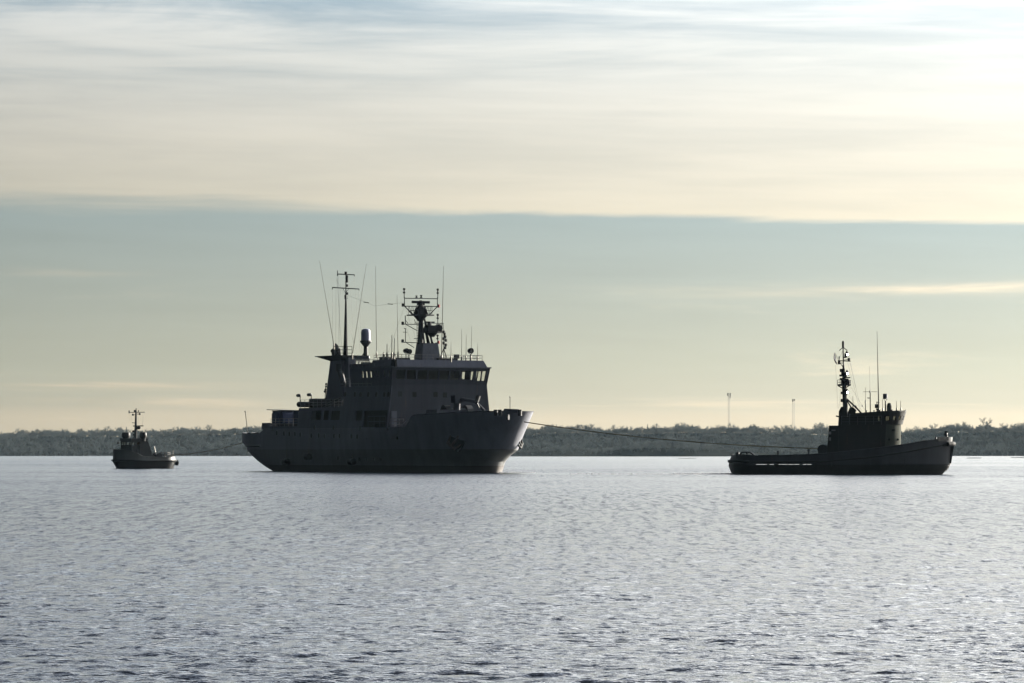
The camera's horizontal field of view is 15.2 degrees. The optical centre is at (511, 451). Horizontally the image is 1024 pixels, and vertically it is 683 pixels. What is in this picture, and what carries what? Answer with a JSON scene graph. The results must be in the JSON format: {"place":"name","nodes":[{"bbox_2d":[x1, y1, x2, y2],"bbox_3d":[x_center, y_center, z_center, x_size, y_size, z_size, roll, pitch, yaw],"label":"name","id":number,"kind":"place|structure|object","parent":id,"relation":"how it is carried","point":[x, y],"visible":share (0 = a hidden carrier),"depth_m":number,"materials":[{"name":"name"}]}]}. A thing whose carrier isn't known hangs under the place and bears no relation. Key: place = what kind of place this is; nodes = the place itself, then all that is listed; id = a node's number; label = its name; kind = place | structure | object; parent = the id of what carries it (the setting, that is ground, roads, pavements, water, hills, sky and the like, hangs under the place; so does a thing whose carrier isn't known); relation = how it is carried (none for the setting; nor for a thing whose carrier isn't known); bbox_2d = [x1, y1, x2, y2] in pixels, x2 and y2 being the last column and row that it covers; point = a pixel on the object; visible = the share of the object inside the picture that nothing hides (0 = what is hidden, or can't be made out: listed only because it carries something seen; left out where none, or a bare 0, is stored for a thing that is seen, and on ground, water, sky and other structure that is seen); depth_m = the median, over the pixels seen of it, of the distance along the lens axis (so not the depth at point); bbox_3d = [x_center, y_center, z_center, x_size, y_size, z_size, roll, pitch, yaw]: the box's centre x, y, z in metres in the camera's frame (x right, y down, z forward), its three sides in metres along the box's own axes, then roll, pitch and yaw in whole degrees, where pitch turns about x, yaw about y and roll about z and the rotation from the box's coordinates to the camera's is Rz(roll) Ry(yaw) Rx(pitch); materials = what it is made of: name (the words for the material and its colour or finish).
{"place":"outdoors","nodes":[
{"label":"outdoors","id":0,"kind":"place"},
{"bbox_2d":[0,456,1023,682],"bbox_3d":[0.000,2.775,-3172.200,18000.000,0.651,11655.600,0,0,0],"label":"water","id":1,"kind":"structure","parent":0,"point":[229,569],"depth_m":78.55,"materials":[{"name":"grey liquid"}]},
{"bbox_2d":[111,409,178,468],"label":"tug","id":2,"kind":"object","parent":1,"relation":"on","point":[138,454],"visible":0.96,"depth_m":562.61,"materials":[{"name":"paint"}]},
{"bbox_2d":[174,443,240,454],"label":"tow rope","id":3,"kind":"object","parent":2,"relation":"attached to","point":[207,451],"visible":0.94,"depth_m":528.44,"materials":[{"name":"black fabric"}]},
{"bbox_2d":[242,266,533,472],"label":"ship","id":4,"kind":"object","parent":1,"relation":"on","point":[426,409],"visible":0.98,"depth_m":464.61,"materials":[{"name":"paint"}]},
{"bbox_2d":[267,409,293,423],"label":"deck container","id":5,"kind":"object","parent":4,"relation":"on","point":[281,415],"visible":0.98,"depth_m":487.65,"materials":[{"name":"metal"}]},
{"bbox_2d":[282,454,289,464],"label":"fender","id":6,"kind":"object","parent":4,"relation":"hanging from","point":[286,461],"visible":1,"depth_m":480.64,"materials":[{"name":"black rubber"}]},
{"bbox_2d":[293,410,298,422],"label":"deck container","id":7,"kind":"object","parent":4,"relation":"on","point":[295,413],"visible":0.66,"depth_m":484.11,"materials":[{"name":"grey metal"}]},
{"bbox_2d":[304,429,311,459],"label":"fender","id":8,"kind":"object","parent":4,"relation":"hanging from","point":[308,456],"visible":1,"depth_m":475.62,"materials":[{"name":"black rubber"}]},
{"bbox_2d":[347,458,355,464],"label":"fender","id":9,"kind":"object","parent":4,"relation":"hanging from","point":[351,461],"visible":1,"depth_m":466.96,"materials":[{"name":"black rubber"}]},
{"bbox_2d":[499,472,731,473],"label":"wake foam","id":10,"kind":"object","parent":1,"relation":"on","point":[624,473],"visible":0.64,"depth_m":422.04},
{"bbox_2d":[728,341,955,474],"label":"tugboat","id":11,"kind":"object","parent":1,"relation":"on","point":[865,443],"visible":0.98,"depth_m":416.58,"materials":[{"name":"paint"}]},
{"bbox_2d":[524,421,817,448],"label":"tow rope","id":12,"kind":"object","parent":11,"relation":"attached to","point":[670,439],"visible":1,"depth_m":433.05,"materials":[{"name":"black fabric"}]},
{"bbox_2d":[0,432,1023,455],"bbox_3d":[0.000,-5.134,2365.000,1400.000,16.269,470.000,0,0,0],"label":"shore hill","id":13,"kind":"structure","parent":0,"point":[739,439],"depth_m":2246.32,"materials":[{"name":"green plant"}]},
{"bbox_2d":[0,422,1023,455],"bbox_3d":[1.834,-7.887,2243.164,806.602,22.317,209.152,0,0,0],"label":"shore woodland","id":14,"kind":"object","parent":13,"relation":"on","point":[682,428],"visible":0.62,"depth_m":2272.04,"materials":[{"name":"leaf foliage"},{"name":"bark"}]},
{"bbox_2d":[727,393,730,427],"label":"lattice mast","id":15,"kind":"object","parent":13,"relation":"on","point":[728,394],"visible":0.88,"depth_m":2349.54,"materials":[{"name":"metal"}]},
{"bbox_2d":[979,418,991,428],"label":"bare tree","id":16,"kind":"object","parent":13,"relation":"on","point":[986,422],"visible":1,"depth_m":2315.14,"materials":[{"name":"grey plant"}]},
{"bbox_2d":[0,0,1023,436],"label":"sky","id":17,"kind":"structure","parent":0,"point":[635,213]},
{"bbox_2d":[511,447,775,455],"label":"headland","id":18,"kind":"structure","parent":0,"point":[671,451],"depth_m":1961.94,"materials":[{"name":"green plant"}]},
{"bbox_2d":[512,436,748,455],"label":"headland scrub","id":19,"kind":"object","parent":18,"relation":"on","point":[694,447],"visible":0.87,"depth_m":1978.14,"materials":[{"name":"leaf foliage"},{"name":"bark"}]}
]}

